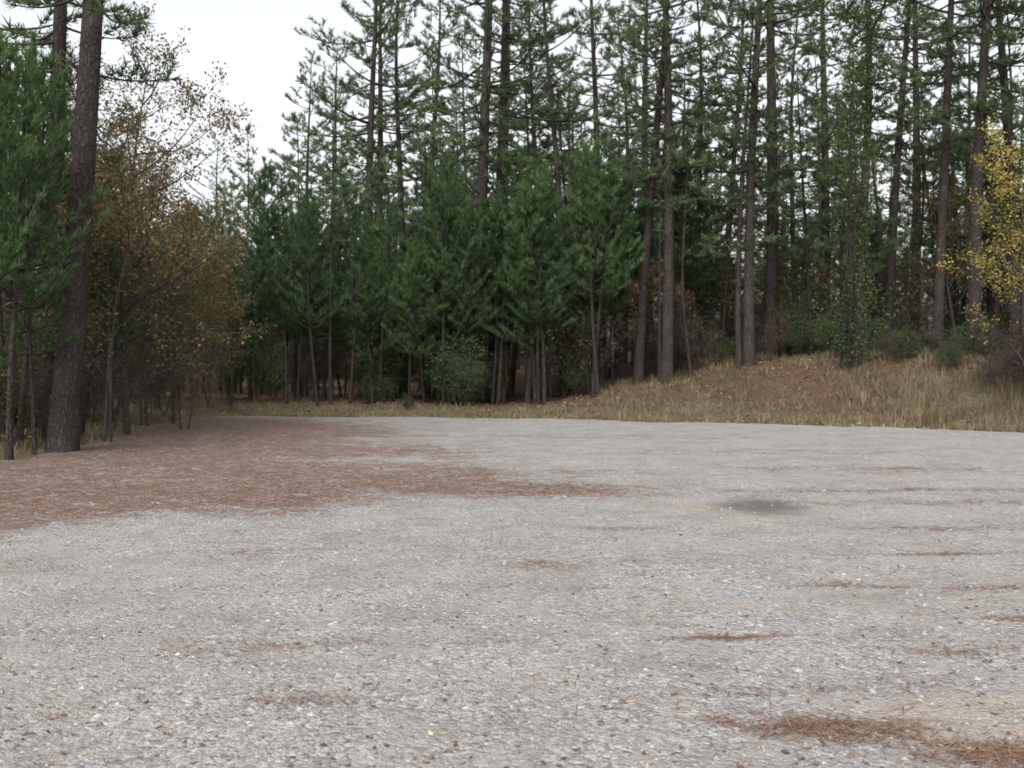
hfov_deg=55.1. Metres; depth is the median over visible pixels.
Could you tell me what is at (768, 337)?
shrub
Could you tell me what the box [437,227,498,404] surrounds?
young pine tree
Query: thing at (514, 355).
pine tree
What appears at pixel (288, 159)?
slim pine tree
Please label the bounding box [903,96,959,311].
slim pine tree
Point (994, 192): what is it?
slim pine tree
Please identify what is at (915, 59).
pine tree
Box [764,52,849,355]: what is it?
pine tree
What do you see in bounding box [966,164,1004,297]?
slim pine tree
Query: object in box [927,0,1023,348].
pine tree
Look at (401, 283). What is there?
young pine tree
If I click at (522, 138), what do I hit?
distant pine forest
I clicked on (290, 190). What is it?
slim pine tree
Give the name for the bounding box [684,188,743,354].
young pine tree
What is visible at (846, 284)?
young pine tree
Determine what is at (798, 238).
young pine tree
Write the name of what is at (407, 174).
slim pine tree
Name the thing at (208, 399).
autumn tree
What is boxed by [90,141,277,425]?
autumn tree
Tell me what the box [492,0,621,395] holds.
pine tree
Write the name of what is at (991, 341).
dry brush
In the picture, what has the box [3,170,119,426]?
young pine tree
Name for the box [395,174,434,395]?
slim pine tree
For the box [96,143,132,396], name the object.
slim pine tree
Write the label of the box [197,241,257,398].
young pine tree
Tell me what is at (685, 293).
young pine tree
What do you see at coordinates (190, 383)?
shrub
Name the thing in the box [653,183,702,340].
slim pine tree
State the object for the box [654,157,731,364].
young pine tree
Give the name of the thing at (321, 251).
young pine tree
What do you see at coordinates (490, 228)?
young pine tree
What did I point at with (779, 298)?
young pine tree
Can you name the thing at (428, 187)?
young pine tree
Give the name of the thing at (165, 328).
autumn tree
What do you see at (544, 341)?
young pine tree
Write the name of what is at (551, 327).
young pine tree
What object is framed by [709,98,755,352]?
slim pine tree
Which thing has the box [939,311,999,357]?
shrub
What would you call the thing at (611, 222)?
young pine tree
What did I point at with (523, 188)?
young pine tree
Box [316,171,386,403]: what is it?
young pine tree
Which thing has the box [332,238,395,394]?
young pine tree
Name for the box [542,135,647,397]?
young pine tree
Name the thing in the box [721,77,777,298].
slim pine tree
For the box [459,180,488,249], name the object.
slim pine tree
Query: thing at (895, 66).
pine tree
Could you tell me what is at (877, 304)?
young pine tree
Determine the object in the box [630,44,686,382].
slim pine tree
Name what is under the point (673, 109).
slim pine tree
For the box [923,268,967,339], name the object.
young pine tree
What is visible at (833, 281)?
autumn tree
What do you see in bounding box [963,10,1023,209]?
pine tree
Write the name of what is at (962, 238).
slim pine tree
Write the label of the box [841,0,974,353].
pine tree
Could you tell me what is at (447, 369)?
shrub
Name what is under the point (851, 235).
tree
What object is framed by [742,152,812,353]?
slim pine tree
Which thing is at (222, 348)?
young pine tree
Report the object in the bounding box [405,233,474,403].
young pine tree
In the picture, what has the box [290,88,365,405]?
slim pine tree
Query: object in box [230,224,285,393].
young pine tree
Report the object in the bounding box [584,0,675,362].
pine tree
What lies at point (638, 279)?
young pine tree
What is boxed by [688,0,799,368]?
pine tree
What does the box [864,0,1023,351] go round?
pine tree
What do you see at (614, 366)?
young pine tree
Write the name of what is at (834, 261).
young pine tree
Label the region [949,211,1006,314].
young pine tree
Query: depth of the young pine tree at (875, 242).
42.48 m
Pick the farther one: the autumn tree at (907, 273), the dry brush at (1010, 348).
the autumn tree at (907, 273)
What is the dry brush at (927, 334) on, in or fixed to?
on the ground at (814, 389)
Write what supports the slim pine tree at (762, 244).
on the ground at (814, 389)
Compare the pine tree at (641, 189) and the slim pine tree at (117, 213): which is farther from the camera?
the pine tree at (641, 189)
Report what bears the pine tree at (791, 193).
on the ground at (814, 389)
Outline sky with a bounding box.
[0,0,1023,348]
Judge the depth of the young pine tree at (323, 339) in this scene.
36.09 m
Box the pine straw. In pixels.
[0,416,1023,767]
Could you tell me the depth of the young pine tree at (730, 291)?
44.01 m
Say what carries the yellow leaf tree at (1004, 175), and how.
on the ground at (814, 389)
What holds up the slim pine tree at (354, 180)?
on the ground at (814, 389)
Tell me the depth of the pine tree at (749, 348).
34.17 m
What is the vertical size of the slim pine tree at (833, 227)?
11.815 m
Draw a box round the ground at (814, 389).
[0,345,1023,460]
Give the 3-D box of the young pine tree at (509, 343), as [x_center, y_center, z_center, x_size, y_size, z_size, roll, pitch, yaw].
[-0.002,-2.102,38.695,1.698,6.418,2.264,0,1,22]
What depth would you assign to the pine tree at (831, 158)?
41.97 m
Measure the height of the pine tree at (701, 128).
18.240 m
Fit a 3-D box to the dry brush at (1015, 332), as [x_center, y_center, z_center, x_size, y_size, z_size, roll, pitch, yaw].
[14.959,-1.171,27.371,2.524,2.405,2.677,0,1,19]
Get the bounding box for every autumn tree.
[0,115,262,441]
[4,33,192,417]
[5,156,237,432]
[13,1,260,434]
[47,74,252,412]
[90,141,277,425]
[98,192,249,423]
[119,255,258,429]
[147,266,264,406]
[511,307,570,380]
[616,245,716,378]
[700,246,764,354]
[754,244,843,355]
[798,239,880,329]
[869,227,932,337]
[893,139,1007,340]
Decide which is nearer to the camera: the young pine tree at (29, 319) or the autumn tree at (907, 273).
the young pine tree at (29, 319)
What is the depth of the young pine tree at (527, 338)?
36.33 m
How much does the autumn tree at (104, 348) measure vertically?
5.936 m
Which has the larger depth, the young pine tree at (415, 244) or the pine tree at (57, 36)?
the young pine tree at (415, 244)
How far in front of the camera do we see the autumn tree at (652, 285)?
37.68 m
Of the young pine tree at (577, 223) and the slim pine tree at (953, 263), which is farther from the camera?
the slim pine tree at (953, 263)
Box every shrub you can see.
[81,336,158,433]
[82,331,176,423]
[127,318,222,416]
[150,319,249,412]
[397,393,417,409]
[420,333,491,406]
[443,353,490,406]
[650,337,694,371]
[673,296,725,369]
[700,332,742,365]
[742,303,796,362]
[777,308,820,355]
[811,306,852,356]
[865,316,906,354]
[884,324,928,362]
[933,337,969,368]
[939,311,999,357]
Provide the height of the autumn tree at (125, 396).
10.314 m
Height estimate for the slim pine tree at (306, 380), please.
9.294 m
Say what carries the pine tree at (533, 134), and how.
on the ground at (814, 389)
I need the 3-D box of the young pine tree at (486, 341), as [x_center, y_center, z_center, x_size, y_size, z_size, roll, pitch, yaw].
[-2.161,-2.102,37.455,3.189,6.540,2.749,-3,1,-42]
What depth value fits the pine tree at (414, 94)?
43.19 m
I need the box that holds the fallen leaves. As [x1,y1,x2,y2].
[0,349,1023,767]
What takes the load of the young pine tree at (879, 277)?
on the ground at (814, 389)
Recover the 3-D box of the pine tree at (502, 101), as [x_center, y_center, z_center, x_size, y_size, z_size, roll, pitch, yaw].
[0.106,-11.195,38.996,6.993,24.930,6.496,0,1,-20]
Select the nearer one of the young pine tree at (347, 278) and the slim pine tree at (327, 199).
the slim pine tree at (327, 199)
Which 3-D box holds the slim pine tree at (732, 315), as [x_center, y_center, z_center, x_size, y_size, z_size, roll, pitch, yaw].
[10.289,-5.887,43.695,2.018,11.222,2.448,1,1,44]
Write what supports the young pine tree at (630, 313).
on the ground at (814, 389)
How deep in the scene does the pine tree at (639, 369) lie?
36.66 m
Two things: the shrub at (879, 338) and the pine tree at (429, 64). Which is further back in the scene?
the pine tree at (429, 64)
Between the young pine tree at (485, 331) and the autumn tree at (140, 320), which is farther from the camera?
the young pine tree at (485, 331)
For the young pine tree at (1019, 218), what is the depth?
39.77 m
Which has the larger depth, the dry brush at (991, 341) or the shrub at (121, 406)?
the dry brush at (991, 341)
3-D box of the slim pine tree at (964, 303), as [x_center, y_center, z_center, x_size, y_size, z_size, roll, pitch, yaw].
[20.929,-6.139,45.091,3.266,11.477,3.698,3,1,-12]
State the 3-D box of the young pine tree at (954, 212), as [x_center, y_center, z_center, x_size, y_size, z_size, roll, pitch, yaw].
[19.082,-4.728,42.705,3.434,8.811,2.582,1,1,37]
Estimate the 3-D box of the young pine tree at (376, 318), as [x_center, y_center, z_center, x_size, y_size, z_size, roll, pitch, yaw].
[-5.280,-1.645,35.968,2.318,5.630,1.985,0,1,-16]
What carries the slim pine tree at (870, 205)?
on the ground at (814, 389)
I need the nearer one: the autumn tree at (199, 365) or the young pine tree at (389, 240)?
the autumn tree at (199, 365)
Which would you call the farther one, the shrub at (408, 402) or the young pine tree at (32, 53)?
the shrub at (408, 402)
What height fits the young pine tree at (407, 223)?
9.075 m
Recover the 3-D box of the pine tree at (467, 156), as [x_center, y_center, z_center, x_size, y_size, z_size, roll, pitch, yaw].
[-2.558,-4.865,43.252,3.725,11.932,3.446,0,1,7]
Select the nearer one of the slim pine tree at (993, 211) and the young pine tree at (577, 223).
the young pine tree at (577, 223)
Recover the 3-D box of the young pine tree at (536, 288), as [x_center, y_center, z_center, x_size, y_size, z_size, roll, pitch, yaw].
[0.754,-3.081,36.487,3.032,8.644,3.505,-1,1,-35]
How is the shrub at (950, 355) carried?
on the ground at (814, 389)
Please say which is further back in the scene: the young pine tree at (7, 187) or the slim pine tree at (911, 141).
the slim pine tree at (911, 141)
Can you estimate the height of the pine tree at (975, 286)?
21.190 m
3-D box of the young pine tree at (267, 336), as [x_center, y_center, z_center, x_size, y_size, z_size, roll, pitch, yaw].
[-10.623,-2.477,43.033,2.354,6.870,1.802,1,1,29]
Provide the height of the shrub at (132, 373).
3.083 m
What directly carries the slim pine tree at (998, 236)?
on the ground at (814, 389)
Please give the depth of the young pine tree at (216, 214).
41.70 m
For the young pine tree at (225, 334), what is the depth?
42.03 m
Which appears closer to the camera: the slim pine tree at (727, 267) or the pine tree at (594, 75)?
the slim pine tree at (727, 267)
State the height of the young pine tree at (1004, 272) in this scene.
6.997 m
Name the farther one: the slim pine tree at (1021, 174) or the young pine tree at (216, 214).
the young pine tree at (216, 214)
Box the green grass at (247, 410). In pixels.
[0,388,1023,459]
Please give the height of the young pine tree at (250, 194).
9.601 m
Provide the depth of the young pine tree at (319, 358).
42.25 m
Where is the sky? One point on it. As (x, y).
(257, 42)
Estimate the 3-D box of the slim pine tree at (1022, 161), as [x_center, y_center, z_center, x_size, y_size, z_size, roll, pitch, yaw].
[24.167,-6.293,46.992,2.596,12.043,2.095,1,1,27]
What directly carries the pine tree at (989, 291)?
on the ground at (814, 389)
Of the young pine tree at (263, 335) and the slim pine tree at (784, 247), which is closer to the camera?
the young pine tree at (263, 335)
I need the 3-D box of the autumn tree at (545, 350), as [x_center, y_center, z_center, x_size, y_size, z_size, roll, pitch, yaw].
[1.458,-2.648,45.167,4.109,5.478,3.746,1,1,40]
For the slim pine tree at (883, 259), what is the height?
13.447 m
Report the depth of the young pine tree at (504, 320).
46.48 m
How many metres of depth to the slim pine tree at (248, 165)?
48.39 m
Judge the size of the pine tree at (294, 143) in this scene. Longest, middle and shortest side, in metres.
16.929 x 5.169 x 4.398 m
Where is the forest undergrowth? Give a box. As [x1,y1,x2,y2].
[0,245,1021,436]
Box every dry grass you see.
[835,345,1023,431]
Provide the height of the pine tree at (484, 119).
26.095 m
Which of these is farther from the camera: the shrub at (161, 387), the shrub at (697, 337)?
the shrub at (697, 337)
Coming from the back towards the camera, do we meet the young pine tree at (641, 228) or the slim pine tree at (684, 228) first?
the young pine tree at (641, 228)
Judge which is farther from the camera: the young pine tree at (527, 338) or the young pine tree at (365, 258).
the young pine tree at (365, 258)
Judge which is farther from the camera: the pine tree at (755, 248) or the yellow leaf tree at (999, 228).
the pine tree at (755, 248)
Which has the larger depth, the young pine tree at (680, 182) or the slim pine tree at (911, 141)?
the slim pine tree at (911, 141)
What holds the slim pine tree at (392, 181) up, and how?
on the ground at (814, 389)
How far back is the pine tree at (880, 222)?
35.69 m
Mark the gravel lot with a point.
(978, 460)
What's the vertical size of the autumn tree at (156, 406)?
11.399 m
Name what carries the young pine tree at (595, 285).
on the ground at (814, 389)
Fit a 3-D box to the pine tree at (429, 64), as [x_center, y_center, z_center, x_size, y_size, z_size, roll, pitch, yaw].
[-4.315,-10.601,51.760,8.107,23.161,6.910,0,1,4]
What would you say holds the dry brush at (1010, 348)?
on the ground at (814, 389)
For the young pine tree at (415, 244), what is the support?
on the ground at (814, 389)
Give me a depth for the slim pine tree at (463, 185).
44.32 m
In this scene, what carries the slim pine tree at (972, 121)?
on the ground at (814, 389)
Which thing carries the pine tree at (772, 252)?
on the ground at (814, 389)
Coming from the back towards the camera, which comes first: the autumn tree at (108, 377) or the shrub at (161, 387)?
the shrub at (161, 387)
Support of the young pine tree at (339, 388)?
on the ground at (814, 389)
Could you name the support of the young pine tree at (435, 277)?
on the ground at (814, 389)
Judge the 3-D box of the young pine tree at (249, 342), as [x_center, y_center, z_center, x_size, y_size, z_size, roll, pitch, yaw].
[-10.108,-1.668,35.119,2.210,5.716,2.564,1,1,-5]
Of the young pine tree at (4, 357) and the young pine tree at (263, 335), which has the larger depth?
the young pine tree at (263, 335)
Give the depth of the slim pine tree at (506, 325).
53.70 m
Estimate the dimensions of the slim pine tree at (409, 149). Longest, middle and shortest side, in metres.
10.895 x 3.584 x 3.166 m
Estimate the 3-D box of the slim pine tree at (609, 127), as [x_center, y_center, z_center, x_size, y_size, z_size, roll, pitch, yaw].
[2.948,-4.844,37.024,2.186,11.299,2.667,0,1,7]
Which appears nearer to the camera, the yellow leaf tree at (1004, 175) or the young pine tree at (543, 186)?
the yellow leaf tree at (1004, 175)
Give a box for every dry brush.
[870,326,916,358]
[916,325,966,358]
[942,324,989,356]
[965,319,1016,364]
[974,325,1023,386]
[975,331,1023,405]
[996,315,1023,363]
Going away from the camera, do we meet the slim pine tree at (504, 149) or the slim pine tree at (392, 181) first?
the slim pine tree at (504, 149)
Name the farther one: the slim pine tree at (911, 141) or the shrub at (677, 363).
the slim pine tree at (911, 141)
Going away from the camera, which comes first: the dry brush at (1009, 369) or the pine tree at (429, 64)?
the dry brush at (1009, 369)
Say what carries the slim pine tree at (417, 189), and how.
on the ground at (814, 389)
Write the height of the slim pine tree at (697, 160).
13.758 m
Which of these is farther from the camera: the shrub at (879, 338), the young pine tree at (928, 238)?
the young pine tree at (928, 238)
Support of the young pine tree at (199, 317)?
on the ground at (814, 389)
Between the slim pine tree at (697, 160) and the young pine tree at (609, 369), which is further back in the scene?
the slim pine tree at (697, 160)
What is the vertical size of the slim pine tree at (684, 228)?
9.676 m
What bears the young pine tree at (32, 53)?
on the ground at (814, 389)
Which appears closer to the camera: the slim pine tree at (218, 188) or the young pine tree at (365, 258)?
the young pine tree at (365, 258)
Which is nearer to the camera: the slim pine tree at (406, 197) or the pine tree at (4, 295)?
the pine tree at (4, 295)
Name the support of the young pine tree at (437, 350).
on the ground at (814, 389)
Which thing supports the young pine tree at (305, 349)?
on the ground at (814, 389)
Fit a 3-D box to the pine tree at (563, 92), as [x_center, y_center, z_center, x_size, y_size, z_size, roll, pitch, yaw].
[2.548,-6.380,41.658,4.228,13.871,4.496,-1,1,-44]
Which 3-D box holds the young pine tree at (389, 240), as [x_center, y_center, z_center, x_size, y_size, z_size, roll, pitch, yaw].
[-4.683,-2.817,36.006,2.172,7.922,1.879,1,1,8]
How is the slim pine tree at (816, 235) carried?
on the ground at (814, 389)
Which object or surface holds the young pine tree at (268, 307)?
on the ground at (814, 389)
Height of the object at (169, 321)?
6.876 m
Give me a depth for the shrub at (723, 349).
35.95 m
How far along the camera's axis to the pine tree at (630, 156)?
40.18 m
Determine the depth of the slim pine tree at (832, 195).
42.27 m
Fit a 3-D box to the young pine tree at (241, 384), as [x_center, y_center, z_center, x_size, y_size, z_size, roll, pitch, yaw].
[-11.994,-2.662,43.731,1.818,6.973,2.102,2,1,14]
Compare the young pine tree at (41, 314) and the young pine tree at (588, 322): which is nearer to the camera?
the young pine tree at (41, 314)
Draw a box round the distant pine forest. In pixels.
[4,0,1023,389]
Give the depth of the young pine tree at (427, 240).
36.60 m
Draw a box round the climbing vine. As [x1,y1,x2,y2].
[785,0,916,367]
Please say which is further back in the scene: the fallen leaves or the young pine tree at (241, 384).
the young pine tree at (241, 384)
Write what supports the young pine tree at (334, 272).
on the ground at (814, 389)
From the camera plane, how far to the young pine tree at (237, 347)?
43.03 m
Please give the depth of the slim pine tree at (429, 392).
42.08 m
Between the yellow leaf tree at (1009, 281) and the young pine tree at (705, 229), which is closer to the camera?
the yellow leaf tree at (1009, 281)
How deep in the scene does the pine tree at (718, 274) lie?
39.97 m
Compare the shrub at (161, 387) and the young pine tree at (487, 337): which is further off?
the young pine tree at (487, 337)
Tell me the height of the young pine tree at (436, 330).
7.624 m
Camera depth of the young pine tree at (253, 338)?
42.95 m
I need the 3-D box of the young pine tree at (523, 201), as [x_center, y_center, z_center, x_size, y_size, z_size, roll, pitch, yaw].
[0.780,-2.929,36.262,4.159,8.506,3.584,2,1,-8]
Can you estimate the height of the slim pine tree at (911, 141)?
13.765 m
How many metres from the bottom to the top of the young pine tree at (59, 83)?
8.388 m
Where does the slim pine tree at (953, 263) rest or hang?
on the ground at (814, 389)
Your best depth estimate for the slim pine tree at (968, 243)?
52.52 m
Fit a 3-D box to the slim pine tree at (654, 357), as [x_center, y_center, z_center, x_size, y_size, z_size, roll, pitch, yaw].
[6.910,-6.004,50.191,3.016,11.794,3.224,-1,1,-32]
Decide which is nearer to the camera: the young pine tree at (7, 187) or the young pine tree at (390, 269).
the young pine tree at (7, 187)
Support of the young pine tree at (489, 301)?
on the ground at (814, 389)
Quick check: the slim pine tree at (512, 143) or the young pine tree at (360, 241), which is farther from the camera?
the young pine tree at (360, 241)
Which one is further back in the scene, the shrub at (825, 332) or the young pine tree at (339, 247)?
the young pine tree at (339, 247)
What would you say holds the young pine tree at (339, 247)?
on the ground at (814, 389)
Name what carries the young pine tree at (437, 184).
on the ground at (814, 389)
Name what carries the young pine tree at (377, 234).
on the ground at (814, 389)
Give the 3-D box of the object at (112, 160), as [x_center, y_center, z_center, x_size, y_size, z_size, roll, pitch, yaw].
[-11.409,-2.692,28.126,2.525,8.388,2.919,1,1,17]
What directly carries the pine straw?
on the gravel lot
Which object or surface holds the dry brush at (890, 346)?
on the ground at (814, 389)
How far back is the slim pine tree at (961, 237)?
46.91 m
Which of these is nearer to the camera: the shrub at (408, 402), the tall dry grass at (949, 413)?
the tall dry grass at (949, 413)
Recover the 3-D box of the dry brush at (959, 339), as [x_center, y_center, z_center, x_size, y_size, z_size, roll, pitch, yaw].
[14.818,-1.244,31.985,1.648,1.480,1.553,0,1,24]
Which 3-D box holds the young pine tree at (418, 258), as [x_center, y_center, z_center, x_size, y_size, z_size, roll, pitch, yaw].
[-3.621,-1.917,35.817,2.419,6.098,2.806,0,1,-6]
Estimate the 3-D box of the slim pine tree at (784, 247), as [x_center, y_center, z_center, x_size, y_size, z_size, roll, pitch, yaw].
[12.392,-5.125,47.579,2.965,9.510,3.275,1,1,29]
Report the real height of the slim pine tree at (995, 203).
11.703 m
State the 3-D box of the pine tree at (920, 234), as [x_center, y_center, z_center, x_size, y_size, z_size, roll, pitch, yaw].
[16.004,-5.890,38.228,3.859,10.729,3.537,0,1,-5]
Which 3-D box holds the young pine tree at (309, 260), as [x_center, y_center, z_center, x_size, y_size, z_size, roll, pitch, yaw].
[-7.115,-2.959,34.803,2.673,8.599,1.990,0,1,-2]
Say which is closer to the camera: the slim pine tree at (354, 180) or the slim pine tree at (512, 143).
the slim pine tree at (512, 143)
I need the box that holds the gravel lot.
[0,416,1023,767]
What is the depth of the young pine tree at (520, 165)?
36.69 m
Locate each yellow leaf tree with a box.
[924,154,1023,308]
[933,151,1023,371]
[963,113,1023,364]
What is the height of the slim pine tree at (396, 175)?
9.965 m
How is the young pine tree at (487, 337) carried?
on the ground at (814, 389)
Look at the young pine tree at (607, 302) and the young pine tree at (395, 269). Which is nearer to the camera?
the young pine tree at (607, 302)
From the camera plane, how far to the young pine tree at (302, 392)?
44.66 m
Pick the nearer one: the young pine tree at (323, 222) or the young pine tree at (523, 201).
the young pine tree at (523, 201)
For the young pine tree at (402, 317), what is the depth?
39.00 m
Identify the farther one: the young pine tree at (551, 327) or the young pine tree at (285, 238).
the young pine tree at (551, 327)
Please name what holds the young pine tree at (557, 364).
on the ground at (814, 389)
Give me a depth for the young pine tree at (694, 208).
42.57 m
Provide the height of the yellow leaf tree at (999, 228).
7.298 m
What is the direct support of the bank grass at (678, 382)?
on the ground at (814, 389)
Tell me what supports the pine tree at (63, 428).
on the ground at (814, 389)
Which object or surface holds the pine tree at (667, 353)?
on the ground at (814, 389)
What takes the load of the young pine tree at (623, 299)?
on the ground at (814, 389)
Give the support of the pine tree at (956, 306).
on the ground at (814, 389)
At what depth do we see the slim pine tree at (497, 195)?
38.45 m
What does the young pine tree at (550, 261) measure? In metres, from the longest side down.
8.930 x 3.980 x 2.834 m
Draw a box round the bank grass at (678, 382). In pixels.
[586,346,1023,425]
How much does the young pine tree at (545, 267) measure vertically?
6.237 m
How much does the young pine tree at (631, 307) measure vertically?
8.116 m
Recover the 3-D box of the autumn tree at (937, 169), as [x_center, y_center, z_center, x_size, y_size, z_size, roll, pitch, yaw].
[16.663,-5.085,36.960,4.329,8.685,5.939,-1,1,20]
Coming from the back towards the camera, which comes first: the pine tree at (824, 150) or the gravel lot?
the pine tree at (824, 150)
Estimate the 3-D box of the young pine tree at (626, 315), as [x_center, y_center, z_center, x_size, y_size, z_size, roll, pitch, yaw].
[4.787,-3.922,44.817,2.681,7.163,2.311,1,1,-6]
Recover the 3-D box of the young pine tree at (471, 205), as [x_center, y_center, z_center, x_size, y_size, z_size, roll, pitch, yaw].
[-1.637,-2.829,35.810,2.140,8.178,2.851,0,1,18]
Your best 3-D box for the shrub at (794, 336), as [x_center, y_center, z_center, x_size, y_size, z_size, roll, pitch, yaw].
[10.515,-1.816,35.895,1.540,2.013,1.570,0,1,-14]
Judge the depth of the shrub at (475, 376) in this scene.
34.67 m
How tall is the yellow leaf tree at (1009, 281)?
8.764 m
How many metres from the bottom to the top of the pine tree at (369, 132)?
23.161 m
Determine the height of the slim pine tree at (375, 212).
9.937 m
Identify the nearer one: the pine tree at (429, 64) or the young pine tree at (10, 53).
the young pine tree at (10, 53)
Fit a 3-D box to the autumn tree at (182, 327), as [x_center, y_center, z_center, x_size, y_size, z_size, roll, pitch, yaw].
[-9.275,-2.167,27.206,4.511,7.226,4.897,-1,1,-44]
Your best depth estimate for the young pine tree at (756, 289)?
50.62 m
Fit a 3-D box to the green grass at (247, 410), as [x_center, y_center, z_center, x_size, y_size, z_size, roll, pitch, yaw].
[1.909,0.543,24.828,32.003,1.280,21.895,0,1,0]
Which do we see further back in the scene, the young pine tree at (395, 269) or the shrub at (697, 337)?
the young pine tree at (395, 269)
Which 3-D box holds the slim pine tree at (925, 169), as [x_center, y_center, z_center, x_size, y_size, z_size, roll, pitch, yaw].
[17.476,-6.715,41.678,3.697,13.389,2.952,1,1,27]
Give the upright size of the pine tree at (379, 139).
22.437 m
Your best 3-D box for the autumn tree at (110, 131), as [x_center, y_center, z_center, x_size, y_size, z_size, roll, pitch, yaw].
[-11.414,-4.031,25.977,4.838,10.857,6.638,0,1,33]
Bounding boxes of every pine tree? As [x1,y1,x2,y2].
[0,0,104,427]
[0,0,182,440]
[0,28,57,380]
[0,29,117,459]
[0,44,95,446]
[0,61,46,434]
[0,92,32,295]
[0,138,81,454]
[1,172,110,416]
[2,0,156,452]
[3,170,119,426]
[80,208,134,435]
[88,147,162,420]
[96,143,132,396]
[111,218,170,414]
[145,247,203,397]
[169,265,218,393]
[181,198,236,393]
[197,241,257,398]
[200,260,257,389]
[200,263,256,406]
[204,294,243,392]
[212,156,293,401]
[213,171,259,392]
[220,311,247,365]
[221,120,270,388]
[224,215,286,401]
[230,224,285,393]
[236,246,259,392]
[237,286,273,375]
[242,247,282,395]
[243,266,282,396]
[245,53,352,394]
[246,161,301,392]
[246,207,315,399]
[255,205,307,404]
[268,110,324,396]
[268,194,347,402]
[272,180,350,407]
[276,192,342,395]
[276,282,306,395]
[279,217,372,400]
[280,241,356,400]
[283,249,337,399]
[288,0,457,396]
[289,330,328,359]
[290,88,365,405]
[298,212,345,381]
[298,279,341,393]
[305,278,363,396]
[312,0,446,395]
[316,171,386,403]
[325,168,375,344]
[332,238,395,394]
[336,265,393,403]
[339,272,357,395]
[343,186,392,328]
[343,219,395,396]
[344,158,418,397]
[344,253,399,398]
[348,210,396,367]
[349,0,498,391]
[354,0,457,396]
[355,201,411,401]
[359,142,412,393]
[367,263,400,397]
[370,265,429,399]
[377,251,400,360]
[380,233,449,402]
[380,251,428,383]
[384,248,444,397]
[386,98,454,401]
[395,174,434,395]
[397,147,474,405]
[399,125,483,402]
[399,209,432,379]
[400,208,473,365]
[403,0,598,402]
[403,172,470,401]
[404,204,435,397]
[405,230,454,398]
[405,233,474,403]
[407,159,438,218]
[408,179,495,397]
[417,136,476,391]
[421,246,489,401]
[421,260,468,404]
[431,0,600,402]
[435,194,492,404]
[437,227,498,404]
[457,195,521,404]
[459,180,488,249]
[459,251,488,350]
[460,153,494,329]
[463,195,518,404]
[468,0,582,374]
[474,118,538,340]
[477,143,570,390]
[478,189,576,404]
[479,101,532,404]
[482,321,507,363]
[484,187,571,403]
[486,228,514,384]
[486,253,578,396]
[488,148,527,363]
[488,253,524,401]
[489,50,566,397]
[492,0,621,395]
[492,175,514,374]
[497,257,558,403]
[500,180,572,405]
[502,159,586,404]
[512,203,572,360]
[515,229,576,362]
[523,317,559,365]
[530,0,663,372]
[536,71,630,385]
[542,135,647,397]
[542,282,578,390]
[549,156,647,397]
[550,245,622,394]
[552,192,608,392]
[564,109,658,380]
[565,105,616,393]
[569,205,661,381]
[575,225,627,388]
[577,178,608,368]
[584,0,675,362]
[591,182,634,386]
[593,0,732,385]
[595,231,637,352]
[599,157,645,379]
[603,0,770,383]
[604,282,630,368]
[618,207,661,349]
[618,234,639,363]
[623,189,662,327]
[624,125,689,346]
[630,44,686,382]
[633,124,722,371]
[634,156,663,360]
[636,101,678,361]
[640,128,721,378]
[651,203,695,330]
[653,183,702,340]
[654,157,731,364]
[655,229,703,356]
[657,0,762,357]
[661,107,714,353]
[684,0,845,366]
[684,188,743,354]
[685,0,788,349]
[686,226,728,357]
[687,111,747,356]
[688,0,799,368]
[690,0,857,355]
[702,248,758,343]
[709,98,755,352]
[720,132,763,356]
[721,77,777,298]
[732,136,790,356]
[734,258,779,340]
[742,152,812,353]
[742,167,801,324]
[742,188,801,311]
[745,0,848,354]
[759,251,790,356]
[764,0,905,355]
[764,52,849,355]
[771,234,825,352]
[799,0,965,368]
[801,164,849,300]
[803,57,904,352]
[809,83,875,353]
[809,158,881,351]
[815,86,871,342]
[823,187,881,319]
[832,252,870,329]
[834,21,912,313]
[834,208,910,352]
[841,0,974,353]
[844,0,1008,349]
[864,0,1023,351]
[866,243,904,336]
[866,254,896,348]
[868,196,897,316]
[872,90,969,350]
[882,64,969,332]
[891,0,1023,354]
[898,128,934,333]
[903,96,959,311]
[904,62,1002,332]
[909,182,993,330]
[922,190,966,343]
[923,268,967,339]
[926,158,982,330]
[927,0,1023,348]
[928,63,1003,301]
[935,0,1023,322]
[944,210,968,326]
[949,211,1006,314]
[950,140,1004,325]
[951,172,1001,303]
[959,138,1004,280]
[962,0,1023,348]
[962,131,1016,317]
[962,186,1003,318]
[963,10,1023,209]
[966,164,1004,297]
[982,184,1023,301]
[983,143,1003,324]
[983,143,1016,296]
[986,219,1021,311]
[990,130,1023,320]
[993,193,1023,313]
[1015,127,1023,324]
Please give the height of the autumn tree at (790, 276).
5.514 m
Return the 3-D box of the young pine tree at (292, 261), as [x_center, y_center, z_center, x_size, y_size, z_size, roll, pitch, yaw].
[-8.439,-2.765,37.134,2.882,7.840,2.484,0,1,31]
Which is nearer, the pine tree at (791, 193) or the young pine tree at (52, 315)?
the young pine tree at (52, 315)
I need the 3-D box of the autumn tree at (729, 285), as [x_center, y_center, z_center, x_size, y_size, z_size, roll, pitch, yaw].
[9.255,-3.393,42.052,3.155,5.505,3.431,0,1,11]
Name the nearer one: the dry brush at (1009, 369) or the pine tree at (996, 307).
the dry brush at (1009, 369)
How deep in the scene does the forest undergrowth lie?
37.35 m

